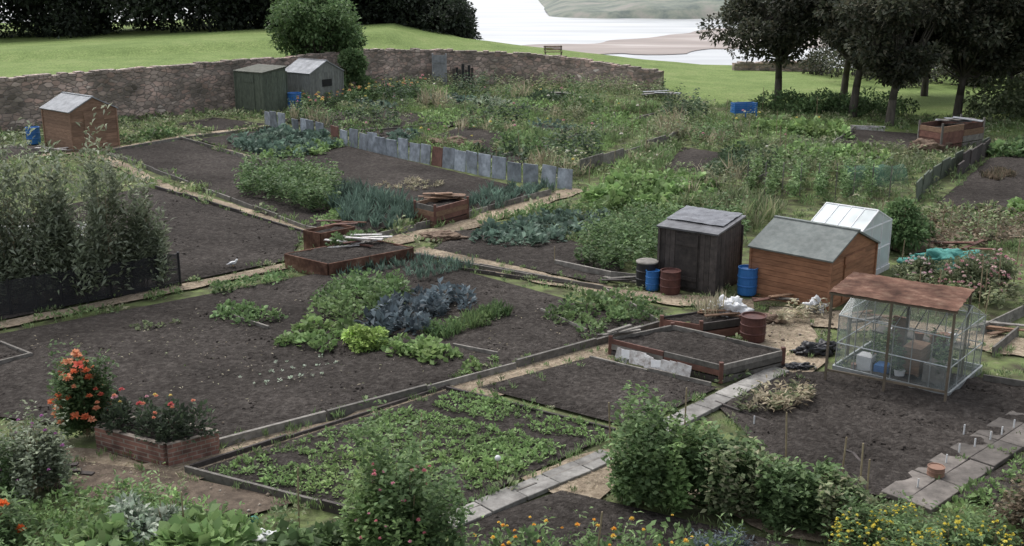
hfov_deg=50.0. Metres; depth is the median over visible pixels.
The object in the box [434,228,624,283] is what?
soil plot
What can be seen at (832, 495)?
raspberry bush
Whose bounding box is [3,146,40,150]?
timber edging
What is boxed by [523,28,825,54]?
beach
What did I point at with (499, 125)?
weeds
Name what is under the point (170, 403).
planter flowers
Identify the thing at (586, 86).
flower border
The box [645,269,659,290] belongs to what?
blue water barrel
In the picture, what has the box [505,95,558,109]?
vegetable rows
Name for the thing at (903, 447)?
soil clods
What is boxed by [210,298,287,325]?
potato row
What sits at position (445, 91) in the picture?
weeds
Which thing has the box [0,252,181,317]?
black net fence
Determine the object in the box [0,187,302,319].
soil plot
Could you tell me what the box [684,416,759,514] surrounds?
raspberry bush
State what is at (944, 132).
wooden compost bin
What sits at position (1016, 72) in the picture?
sycamore tree
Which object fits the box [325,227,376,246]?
compost plants
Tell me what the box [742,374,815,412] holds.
withered potato row
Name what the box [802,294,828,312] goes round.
white plastic bag
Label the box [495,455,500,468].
white marker ball
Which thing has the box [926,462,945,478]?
plant pot
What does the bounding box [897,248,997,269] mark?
teal net heap
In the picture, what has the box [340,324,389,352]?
lettuce mound
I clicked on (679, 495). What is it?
raspberry bush
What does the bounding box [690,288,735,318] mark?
compost plants
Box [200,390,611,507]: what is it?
weedy soil plot
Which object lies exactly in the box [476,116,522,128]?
weeds
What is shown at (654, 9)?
headland
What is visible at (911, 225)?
laurel bush
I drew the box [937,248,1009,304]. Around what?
flowering shrub
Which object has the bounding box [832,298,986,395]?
glass greenhouse
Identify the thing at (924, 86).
sycamore tree
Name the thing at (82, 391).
dahlia plant
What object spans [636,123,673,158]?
self sown weeds
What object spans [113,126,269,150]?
timber edging
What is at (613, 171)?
self sown weeds
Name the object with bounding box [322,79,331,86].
window
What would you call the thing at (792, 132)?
vegetable rows
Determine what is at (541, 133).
rough grass
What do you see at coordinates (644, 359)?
white board stack
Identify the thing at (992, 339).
straw path
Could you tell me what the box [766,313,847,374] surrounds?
rubble and chips
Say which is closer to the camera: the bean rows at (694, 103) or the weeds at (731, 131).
the weeds at (731, 131)
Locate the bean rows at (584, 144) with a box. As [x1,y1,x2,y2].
[541,109,605,158]
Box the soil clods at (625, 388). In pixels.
[493,362,700,416]
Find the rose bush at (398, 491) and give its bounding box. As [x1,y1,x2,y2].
[341,395,475,545]
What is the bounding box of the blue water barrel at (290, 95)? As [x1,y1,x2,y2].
[287,92,301,109]
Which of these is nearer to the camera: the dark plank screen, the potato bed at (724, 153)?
the potato bed at (724, 153)
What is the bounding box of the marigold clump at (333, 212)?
[310,205,344,225]
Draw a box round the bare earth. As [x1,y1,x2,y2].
[41,461,291,514]
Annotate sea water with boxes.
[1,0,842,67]
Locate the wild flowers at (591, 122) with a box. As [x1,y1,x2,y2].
[361,81,819,159]
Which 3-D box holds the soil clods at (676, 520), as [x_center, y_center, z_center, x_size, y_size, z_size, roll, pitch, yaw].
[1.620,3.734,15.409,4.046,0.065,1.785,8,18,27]
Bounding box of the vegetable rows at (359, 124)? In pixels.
[334,117,383,133]
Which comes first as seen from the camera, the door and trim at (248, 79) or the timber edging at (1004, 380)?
the timber edging at (1004, 380)
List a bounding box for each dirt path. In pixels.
[0,263,285,327]
[38,125,263,155]
[75,153,303,229]
[383,188,588,243]
[890,225,1023,254]
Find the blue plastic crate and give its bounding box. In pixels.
[730,102,757,116]
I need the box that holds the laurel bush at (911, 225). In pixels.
[873,196,937,251]
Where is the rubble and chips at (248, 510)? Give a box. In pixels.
[52,465,284,511]
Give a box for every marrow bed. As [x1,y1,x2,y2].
[273,313,463,364]
[578,167,721,213]
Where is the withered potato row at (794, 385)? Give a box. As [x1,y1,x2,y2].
[732,379,814,411]
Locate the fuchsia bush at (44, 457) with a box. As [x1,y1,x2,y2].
[0,399,79,503]
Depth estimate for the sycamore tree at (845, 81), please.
67.11 m
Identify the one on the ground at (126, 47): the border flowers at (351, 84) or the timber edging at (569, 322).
the timber edging at (569, 322)
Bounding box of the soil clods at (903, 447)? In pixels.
[732,376,1019,474]
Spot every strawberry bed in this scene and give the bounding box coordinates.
[119,126,190,142]
[129,318,179,329]
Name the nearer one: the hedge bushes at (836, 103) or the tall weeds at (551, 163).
the tall weeds at (551, 163)
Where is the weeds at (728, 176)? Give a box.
[674,158,752,196]
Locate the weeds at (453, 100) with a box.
[420,93,456,107]
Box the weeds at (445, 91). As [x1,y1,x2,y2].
[443,86,498,95]
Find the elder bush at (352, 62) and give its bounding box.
[336,47,375,93]
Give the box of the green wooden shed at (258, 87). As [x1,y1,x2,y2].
[232,64,287,114]
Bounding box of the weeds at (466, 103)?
[455,100,494,108]
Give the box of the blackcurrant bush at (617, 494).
[611,460,649,507]
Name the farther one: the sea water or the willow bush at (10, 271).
the sea water
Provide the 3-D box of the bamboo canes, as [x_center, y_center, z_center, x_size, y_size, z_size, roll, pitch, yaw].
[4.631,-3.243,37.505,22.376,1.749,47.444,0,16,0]
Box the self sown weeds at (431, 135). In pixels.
[410,124,465,140]
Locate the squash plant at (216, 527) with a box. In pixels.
[138,498,262,545]
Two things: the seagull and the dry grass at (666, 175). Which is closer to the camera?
the seagull
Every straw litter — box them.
[1,197,1023,541]
[31,299,559,410]
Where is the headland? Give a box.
[538,0,770,18]
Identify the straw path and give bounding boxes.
[63,343,614,479]
[414,247,753,308]
[466,351,611,395]
[521,449,893,545]
[741,320,825,373]
[768,306,1023,355]
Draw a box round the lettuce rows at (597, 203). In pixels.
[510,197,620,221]
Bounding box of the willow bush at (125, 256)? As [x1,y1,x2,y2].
[107,226,147,289]
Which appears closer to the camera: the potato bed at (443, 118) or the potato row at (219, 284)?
the potato row at (219, 284)
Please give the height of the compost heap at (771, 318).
0.250 m
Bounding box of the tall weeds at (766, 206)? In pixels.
[663,179,790,231]
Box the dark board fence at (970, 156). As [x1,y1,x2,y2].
[955,139,990,178]
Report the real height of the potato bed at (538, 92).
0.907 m
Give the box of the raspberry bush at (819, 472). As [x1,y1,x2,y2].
[790,455,862,533]
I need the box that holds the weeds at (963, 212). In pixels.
[918,198,1023,245]
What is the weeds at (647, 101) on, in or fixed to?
on the ground at (126, 47)
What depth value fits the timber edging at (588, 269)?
28.59 m
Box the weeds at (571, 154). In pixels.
[545,145,595,161]
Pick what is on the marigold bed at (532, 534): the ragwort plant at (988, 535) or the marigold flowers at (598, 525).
the marigold flowers at (598, 525)
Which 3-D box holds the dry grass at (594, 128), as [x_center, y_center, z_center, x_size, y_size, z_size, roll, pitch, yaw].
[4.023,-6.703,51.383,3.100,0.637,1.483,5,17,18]
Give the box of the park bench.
[544,46,561,54]
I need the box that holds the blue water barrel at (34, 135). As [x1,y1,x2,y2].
[25,126,40,144]
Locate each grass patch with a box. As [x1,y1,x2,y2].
[389,104,443,114]
[403,121,447,134]
[494,107,541,119]
[562,136,616,150]
[703,113,759,130]
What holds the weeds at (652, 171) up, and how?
on the ground at (126, 47)
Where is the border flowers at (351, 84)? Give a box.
[297,74,425,100]
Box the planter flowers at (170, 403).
[111,387,195,417]
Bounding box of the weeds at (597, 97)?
[569,90,616,102]
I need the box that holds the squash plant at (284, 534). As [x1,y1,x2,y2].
[261,519,337,545]
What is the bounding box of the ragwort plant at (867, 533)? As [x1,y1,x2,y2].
[822,492,889,545]
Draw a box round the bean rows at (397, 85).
[368,74,419,100]
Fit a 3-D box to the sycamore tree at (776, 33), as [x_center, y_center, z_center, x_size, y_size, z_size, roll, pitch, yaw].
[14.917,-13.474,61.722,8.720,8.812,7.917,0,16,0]
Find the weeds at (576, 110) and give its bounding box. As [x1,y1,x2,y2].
[538,98,595,122]
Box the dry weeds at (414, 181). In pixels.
[374,175,443,190]
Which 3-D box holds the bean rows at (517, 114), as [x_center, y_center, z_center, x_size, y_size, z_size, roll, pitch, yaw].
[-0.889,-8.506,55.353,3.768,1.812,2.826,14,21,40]
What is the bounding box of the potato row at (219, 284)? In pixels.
[210,265,294,293]
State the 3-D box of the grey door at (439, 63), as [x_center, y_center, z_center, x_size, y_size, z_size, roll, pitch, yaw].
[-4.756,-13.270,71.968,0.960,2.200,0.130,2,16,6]
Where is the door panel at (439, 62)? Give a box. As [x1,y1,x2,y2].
[432,53,446,86]
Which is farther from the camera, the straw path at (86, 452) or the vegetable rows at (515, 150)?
the vegetable rows at (515, 150)
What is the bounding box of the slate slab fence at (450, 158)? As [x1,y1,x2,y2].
[264,111,572,189]
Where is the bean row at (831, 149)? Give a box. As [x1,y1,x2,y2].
[771,138,893,170]
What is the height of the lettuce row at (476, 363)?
0.259 m
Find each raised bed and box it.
[284,240,413,275]
[303,223,355,249]
[608,322,785,383]
[659,310,740,335]
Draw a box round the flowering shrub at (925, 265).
[888,253,938,283]
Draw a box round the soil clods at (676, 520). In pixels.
[485,496,759,543]
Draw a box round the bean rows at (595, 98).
[560,75,607,111]
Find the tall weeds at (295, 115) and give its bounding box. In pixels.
[285,100,333,124]
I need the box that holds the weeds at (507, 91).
[492,81,529,96]
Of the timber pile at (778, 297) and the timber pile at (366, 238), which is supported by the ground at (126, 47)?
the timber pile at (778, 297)
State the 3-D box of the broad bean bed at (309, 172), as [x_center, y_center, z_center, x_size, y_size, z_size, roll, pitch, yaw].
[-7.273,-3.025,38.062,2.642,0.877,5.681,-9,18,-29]
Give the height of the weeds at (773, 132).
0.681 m
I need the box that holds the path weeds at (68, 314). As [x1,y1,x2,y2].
[32,305,99,320]
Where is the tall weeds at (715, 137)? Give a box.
[686,115,750,143]
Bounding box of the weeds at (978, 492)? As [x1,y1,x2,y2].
[942,456,1023,544]
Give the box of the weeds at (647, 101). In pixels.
[616,98,656,108]
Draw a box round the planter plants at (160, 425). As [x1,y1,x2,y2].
[98,390,220,444]
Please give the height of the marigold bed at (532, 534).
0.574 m
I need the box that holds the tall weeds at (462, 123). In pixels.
[453,109,514,130]
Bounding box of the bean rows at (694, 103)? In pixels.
[659,83,710,119]
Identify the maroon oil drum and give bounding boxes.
[660,267,680,294]
[740,311,766,343]
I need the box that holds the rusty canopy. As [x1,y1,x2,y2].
[824,272,974,401]
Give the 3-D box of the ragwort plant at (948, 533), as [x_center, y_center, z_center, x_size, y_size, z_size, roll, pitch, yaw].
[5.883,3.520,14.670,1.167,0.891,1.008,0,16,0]
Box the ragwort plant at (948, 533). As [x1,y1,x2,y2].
[907,500,985,545]
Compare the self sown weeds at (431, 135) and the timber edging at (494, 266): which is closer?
the timber edging at (494, 266)
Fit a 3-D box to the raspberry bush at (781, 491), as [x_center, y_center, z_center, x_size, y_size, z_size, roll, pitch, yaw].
[3.796,2.974,15.935,1.065,1.258,1.473,-3,16,-11]
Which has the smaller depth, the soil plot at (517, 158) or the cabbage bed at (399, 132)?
the soil plot at (517, 158)
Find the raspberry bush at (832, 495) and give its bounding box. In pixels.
[815,466,884,544]
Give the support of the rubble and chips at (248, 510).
on the bare earth
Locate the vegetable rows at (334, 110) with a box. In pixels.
[323,105,359,118]
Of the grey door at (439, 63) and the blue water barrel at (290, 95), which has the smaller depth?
the blue water barrel at (290, 95)
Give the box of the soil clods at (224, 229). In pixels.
[123,197,294,268]
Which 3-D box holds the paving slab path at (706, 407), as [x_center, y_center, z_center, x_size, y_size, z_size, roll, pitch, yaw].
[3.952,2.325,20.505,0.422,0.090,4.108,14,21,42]
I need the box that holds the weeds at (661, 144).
[627,130,673,164]
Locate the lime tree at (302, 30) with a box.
[264,0,368,55]
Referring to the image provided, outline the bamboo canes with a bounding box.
[180,87,1023,545]
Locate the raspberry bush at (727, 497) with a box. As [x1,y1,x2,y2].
[700,436,796,521]
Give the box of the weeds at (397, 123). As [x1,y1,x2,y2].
[347,111,401,127]
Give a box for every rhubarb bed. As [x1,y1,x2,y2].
[986,134,1023,156]
[1005,197,1023,221]
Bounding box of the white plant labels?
[753,416,1014,487]
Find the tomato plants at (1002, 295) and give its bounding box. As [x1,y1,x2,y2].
[895,262,1023,309]
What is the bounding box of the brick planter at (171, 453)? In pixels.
[94,416,219,466]
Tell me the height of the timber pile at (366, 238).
0.324 m
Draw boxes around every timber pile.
[35,145,77,151]
[67,462,94,475]
[316,220,365,225]
[324,234,392,247]
[418,192,465,198]
[597,324,641,335]
[601,275,635,282]
[642,90,679,94]
[697,309,740,316]
[752,293,798,301]
[844,309,892,322]
[920,239,992,249]
[935,116,982,121]
[958,320,1023,334]
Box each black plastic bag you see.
[780,362,814,369]
[789,338,840,356]
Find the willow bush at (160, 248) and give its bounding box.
[141,199,175,285]
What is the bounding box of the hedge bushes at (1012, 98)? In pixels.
[962,71,1023,122]
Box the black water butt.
[636,258,658,288]
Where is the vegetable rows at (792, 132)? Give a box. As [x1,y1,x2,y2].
[746,114,824,139]
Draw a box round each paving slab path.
[440,449,613,528]
[663,367,789,430]
[881,411,1023,513]
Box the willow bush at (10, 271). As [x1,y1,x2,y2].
[0,212,43,279]
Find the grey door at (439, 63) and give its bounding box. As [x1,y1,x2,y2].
[432,53,446,86]
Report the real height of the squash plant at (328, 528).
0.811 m
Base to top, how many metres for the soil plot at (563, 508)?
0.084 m
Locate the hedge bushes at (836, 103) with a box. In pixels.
[748,87,919,116]
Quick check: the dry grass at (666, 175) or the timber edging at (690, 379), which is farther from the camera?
the dry grass at (666, 175)
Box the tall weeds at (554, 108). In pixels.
[547,104,585,116]
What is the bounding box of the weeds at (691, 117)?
[658,104,703,121]
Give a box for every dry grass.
[419,131,473,149]
[574,125,630,132]
[614,94,653,109]
[626,135,672,159]
[632,163,695,187]
[740,130,805,146]
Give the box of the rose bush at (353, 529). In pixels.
[333,432,445,545]
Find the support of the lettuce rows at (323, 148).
on the ground at (126, 47)
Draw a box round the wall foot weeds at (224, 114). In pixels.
[0,107,236,142]
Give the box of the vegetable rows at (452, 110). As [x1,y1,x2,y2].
[430,104,481,120]
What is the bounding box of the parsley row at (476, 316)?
[428,301,504,336]
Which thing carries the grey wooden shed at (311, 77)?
on the ground at (126, 47)
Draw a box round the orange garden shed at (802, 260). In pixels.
[748,215,880,310]
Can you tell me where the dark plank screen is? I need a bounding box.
[452,64,473,87]
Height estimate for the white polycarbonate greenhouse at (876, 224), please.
1.779 m
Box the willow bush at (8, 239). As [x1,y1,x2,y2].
[0,132,42,282]
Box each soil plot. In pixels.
[0,145,42,159]
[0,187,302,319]
[0,257,651,437]
[112,140,404,233]
[179,117,263,129]
[198,130,550,210]
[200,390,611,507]
[285,106,455,135]
[382,134,418,145]
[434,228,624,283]
[436,127,517,151]
[455,490,796,545]
[477,151,528,166]
[479,357,716,426]
[515,104,560,110]
[532,124,572,134]
[665,147,718,171]
[720,371,1023,498]
[843,129,916,155]
[937,156,1023,211]
[957,455,1023,504]
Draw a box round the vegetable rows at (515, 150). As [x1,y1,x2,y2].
[471,138,532,164]
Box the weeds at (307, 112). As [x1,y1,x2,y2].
[285,98,334,123]
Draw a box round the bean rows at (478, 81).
[447,69,498,94]
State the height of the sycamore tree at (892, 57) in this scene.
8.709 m
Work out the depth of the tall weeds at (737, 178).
39.20 m
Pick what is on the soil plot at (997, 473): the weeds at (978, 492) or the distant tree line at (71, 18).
the weeds at (978, 492)
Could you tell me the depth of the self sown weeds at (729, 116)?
55.10 m
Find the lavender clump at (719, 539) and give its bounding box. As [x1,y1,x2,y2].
[685,522,756,545]
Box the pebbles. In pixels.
[35,281,561,422]
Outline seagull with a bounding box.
[226,259,237,266]
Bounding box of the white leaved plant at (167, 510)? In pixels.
[144,500,188,537]
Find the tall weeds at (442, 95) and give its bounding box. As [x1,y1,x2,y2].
[417,85,449,107]
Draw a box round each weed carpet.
[217,404,565,497]
[433,388,607,439]
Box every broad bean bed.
[231,145,348,211]
[248,161,330,211]
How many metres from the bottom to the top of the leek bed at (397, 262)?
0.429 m
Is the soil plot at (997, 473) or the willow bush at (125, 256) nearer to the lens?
the soil plot at (997, 473)
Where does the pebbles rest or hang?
on the soil plot at (292, 399)
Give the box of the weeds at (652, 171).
[635,162,703,192]
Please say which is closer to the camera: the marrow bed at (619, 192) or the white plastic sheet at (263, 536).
the white plastic sheet at (263, 536)
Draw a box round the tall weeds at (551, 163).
[527,144,591,176]
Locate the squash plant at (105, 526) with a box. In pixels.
[52,512,140,545]
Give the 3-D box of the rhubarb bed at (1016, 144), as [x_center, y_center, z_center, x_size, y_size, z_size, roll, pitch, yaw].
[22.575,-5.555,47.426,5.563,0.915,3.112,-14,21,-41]
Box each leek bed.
[320,175,422,229]
[336,250,474,279]
[464,176,556,208]
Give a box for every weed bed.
[573,199,676,269]
[647,182,758,238]
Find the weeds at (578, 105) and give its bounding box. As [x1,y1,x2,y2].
[559,102,597,113]
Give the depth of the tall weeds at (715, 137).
49.74 m
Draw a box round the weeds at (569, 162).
[525,141,587,173]
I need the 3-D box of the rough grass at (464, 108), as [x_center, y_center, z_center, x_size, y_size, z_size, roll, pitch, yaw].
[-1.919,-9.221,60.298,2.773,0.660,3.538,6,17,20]
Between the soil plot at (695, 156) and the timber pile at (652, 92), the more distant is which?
the timber pile at (652, 92)
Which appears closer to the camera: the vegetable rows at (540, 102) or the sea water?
the vegetable rows at (540, 102)
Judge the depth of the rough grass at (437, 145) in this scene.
47.89 m
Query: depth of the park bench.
82.75 m
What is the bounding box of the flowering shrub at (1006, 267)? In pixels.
[972,248,1022,281]
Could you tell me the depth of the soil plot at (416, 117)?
56.46 m
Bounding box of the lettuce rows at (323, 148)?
[258,138,343,157]
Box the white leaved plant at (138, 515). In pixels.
[105,489,163,545]
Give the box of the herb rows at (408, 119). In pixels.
[297,104,439,129]
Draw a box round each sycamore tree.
[696,0,836,102]
[796,0,942,116]
[820,1,850,94]
[821,0,983,125]
[912,44,945,95]
[913,0,1023,116]
[974,1,1023,110]
[983,1,1023,60]
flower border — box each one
[286,75,427,112]
[395,69,663,94]
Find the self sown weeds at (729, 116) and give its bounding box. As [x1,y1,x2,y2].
[706,103,756,128]
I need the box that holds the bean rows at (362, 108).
[343,92,400,127]
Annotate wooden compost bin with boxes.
[413,196,468,227]
[917,114,985,151]
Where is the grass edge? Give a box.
[224,435,608,512]
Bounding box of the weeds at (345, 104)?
[335,99,378,109]
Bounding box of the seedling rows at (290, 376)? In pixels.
[239,353,338,383]
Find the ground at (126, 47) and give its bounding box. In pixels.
[0,19,1023,545]
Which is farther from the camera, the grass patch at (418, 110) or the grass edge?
the grass patch at (418, 110)
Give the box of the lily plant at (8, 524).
[0,486,37,545]
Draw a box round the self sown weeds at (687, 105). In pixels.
[668,95,702,121]
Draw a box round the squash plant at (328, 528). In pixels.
[311,518,364,545]
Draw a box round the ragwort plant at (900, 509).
[861,490,934,545]
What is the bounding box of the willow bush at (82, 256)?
[35,161,100,295]
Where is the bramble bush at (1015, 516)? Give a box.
[984,473,1023,544]
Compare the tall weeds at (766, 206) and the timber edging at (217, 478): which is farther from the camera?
the tall weeds at (766, 206)
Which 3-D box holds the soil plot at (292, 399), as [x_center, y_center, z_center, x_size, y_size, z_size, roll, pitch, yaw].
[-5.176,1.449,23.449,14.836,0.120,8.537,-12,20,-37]
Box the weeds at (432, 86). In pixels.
[409,79,451,92]
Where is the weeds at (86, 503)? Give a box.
[2,462,385,545]
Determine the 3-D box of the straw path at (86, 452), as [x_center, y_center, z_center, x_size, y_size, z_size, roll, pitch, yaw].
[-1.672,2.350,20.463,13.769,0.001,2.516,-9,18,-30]
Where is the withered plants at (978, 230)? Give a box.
[921,202,1023,246]
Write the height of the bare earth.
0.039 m
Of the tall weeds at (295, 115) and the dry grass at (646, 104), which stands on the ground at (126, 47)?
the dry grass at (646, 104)
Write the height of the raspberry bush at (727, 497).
1.256 m
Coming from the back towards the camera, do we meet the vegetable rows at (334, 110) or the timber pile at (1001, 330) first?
the vegetable rows at (334, 110)
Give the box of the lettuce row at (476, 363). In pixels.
[457,354,498,373]
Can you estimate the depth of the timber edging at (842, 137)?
50.09 m
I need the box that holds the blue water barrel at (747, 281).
[737,264,757,295]
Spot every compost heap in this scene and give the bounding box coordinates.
[419,230,469,241]
[423,135,482,147]
[764,313,786,323]
[908,138,951,152]
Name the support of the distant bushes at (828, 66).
on the ground at (126, 47)
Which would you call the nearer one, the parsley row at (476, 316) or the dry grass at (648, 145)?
the parsley row at (476, 316)
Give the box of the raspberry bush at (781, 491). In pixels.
[731,426,818,530]
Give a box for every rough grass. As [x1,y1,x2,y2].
[0,81,1023,250]
[331,101,383,113]
[408,133,477,150]
[416,83,453,93]
[450,101,496,112]
[505,121,563,137]
[566,93,617,107]
[573,122,627,141]
[611,96,660,113]
[616,134,684,170]
[637,163,695,195]
[731,125,813,150]
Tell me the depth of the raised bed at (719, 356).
22.19 m
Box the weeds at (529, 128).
[511,121,564,136]
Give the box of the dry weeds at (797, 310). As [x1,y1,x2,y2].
[776,298,835,320]
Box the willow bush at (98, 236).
[70,103,152,287]
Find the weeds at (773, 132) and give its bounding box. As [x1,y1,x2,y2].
[734,124,807,147]
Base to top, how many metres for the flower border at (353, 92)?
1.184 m
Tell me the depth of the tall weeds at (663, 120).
51.99 m
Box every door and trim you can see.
[41,108,119,151]
[233,71,287,111]
[309,71,343,104]
[657,224,743,294]
[748,243,878,310]
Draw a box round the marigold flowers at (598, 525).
[474,514,708,545]
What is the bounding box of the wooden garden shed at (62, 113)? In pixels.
[39,92,119,151]
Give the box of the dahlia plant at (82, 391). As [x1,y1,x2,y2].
[45,339,118,438]
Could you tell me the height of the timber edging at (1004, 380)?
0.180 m
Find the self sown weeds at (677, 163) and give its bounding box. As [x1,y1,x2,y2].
[664,143,692,165]
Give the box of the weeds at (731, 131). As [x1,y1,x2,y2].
[689,116,740,146]
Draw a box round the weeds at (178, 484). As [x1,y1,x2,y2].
[43,468,187,493]
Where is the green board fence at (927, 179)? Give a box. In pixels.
[915,137,989,202]
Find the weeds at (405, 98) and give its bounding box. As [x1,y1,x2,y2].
[372,92,415,102]
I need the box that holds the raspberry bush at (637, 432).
[601,380,688,508]
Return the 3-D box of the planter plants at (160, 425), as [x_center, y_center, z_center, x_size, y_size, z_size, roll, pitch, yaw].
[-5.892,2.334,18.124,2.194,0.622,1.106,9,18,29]
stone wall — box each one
[0,48,663,131]
[732,60,821,71]
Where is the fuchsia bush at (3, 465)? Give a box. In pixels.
[0,412,39,500]
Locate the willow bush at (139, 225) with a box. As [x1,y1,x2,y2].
[98,163,161,281]
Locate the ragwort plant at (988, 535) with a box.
[960,498,1023,545]
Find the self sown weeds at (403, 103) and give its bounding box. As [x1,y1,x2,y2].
[393,95,408,109]
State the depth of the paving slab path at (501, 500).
16.87 m
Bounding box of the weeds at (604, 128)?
[571,122,627,136]
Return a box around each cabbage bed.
[226,123,344,157]
[354,277,478,334]
[355,97,396,107]
[386,127,425,141]
[424,92,476,102]
[469,207,610,247]
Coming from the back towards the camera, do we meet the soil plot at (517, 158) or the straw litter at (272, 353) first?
the soil plot at (517, 158)
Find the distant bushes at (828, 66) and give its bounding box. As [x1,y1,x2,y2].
[798,45,1023,87]
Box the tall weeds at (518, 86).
[490,81,532,97]
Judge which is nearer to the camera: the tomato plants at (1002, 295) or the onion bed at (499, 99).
the tomato plants at (1002, 295)
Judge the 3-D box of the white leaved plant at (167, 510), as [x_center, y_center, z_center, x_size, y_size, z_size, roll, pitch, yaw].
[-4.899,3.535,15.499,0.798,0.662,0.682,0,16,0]
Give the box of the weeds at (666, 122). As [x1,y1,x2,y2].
[644,108,693,139]
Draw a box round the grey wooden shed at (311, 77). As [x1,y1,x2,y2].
[285,58,343,107]
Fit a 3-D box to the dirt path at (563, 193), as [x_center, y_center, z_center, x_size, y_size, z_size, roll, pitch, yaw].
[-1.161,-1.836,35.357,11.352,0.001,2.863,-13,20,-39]
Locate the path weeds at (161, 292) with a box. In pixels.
[144,285,183,299]
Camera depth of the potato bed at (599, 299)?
25.11 m
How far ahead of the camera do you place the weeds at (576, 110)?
57.03 m
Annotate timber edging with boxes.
[0,340,32,364]
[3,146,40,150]
[107,152,362,236]
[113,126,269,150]
[155,185,302,231]
[181,137,405,207]
[184,465,319,509]
[190,384,449,467]
[219,321,659,448]
[230,314,269,328]
[321,499,355,516]
[347,105,538,132]
[375,189,551,235]
[414,253,658,321]
[416,252,546,275]
[443,265,610,289]
[446,386,615,430]
[453,343,497,354]
[469,454,607,508]
[502,111,662,155]
[540,308,586,331]
[554,259,659,285]
[579,128,680,174]
[589,355,711,386]
[715,401,884,497]
[728,136,827,196]
[832,127,853,144]
[850,125,884,130]
[981,305,1023,333]
[983,374,1023,385]
[992,326,1018,356]
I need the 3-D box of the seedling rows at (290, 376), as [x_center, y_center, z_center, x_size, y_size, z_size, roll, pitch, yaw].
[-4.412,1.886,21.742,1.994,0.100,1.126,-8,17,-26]
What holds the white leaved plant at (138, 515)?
on the ground at (126, 47)
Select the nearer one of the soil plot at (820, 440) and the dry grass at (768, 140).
the soil plot at (820, 440)
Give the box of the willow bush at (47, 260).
[1,118,81,299]
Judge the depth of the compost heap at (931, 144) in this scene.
47.29 m
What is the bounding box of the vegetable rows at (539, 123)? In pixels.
[528,117,576,129]
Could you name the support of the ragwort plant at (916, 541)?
on the ground at (126, 47)
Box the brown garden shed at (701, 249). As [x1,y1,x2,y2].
[656,205,745,295]
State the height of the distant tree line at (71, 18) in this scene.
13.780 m
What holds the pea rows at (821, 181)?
on the ground at (126, 47)
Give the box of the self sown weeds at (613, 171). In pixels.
[606,159,627,181]
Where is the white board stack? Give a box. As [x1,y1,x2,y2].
[615,347,691,380]
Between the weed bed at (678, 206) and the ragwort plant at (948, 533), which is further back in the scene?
the weed bed at (678, 206)
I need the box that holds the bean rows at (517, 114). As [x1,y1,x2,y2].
[466,84,530,123]
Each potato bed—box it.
[305,267,413,319]
[390,82,431,98]
[418,109,468,126]
[489,128,551,151]
[524,84,576,104]
[543,287,666,336]
[583,105,643,129]
[593,158,656,197]
[697,140,785,177]
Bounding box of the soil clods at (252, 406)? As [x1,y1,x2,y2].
[0,268,643,430]
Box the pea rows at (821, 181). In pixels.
[742,148,878,198]
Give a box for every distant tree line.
[0,0,283,38]
[239,0,373,28]
[345,0,482,39]
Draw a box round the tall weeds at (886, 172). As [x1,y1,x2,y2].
[736,132,926,178]
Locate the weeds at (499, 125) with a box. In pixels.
[450,107,509,132]
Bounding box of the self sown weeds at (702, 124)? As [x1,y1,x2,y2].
[688,118,734,134]
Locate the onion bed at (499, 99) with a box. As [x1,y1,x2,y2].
[469,94,512,104]
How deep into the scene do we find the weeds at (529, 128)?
51.39 m
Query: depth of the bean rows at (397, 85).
64.63 m
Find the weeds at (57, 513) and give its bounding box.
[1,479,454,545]
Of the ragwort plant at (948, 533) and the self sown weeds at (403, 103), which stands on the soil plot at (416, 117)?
the self sown weeds at (403, 103)
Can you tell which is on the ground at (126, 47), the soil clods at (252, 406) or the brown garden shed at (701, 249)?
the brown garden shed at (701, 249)
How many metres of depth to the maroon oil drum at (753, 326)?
23.43 m
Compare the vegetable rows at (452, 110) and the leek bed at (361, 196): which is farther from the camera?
the vegetable rows at (452, 110)
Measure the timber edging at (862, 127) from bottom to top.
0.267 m
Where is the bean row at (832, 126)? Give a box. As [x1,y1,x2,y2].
[750,113,855,139]
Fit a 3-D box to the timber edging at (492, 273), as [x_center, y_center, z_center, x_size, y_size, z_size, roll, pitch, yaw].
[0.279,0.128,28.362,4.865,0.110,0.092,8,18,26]
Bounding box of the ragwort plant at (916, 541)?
[878,506,959,545]
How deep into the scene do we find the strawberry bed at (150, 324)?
24.41 m
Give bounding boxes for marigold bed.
[458,517,743,545]
[460,506,794,545]
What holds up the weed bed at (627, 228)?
on the ground at (126, 47)
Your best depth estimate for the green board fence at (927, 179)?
41.18 m
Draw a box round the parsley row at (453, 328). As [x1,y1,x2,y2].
[419,297,513,338]
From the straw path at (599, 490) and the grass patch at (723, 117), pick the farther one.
the grass patch at (723, 117)
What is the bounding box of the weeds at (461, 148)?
[418,131,471,150]
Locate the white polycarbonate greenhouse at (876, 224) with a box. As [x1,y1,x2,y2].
[811,202,892,274]
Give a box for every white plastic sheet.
[252,528,275,543]
[703,294,753,316]
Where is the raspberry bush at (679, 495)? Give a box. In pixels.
[633,408,712,515]
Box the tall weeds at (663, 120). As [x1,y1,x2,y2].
[651,102,690,136]
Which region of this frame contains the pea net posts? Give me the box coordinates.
[747,162,892,198]
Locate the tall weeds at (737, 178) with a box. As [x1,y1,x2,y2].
[684,155,760,192]
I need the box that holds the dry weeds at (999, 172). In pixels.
[978,165,1018,180]
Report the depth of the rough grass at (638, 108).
60.36 m

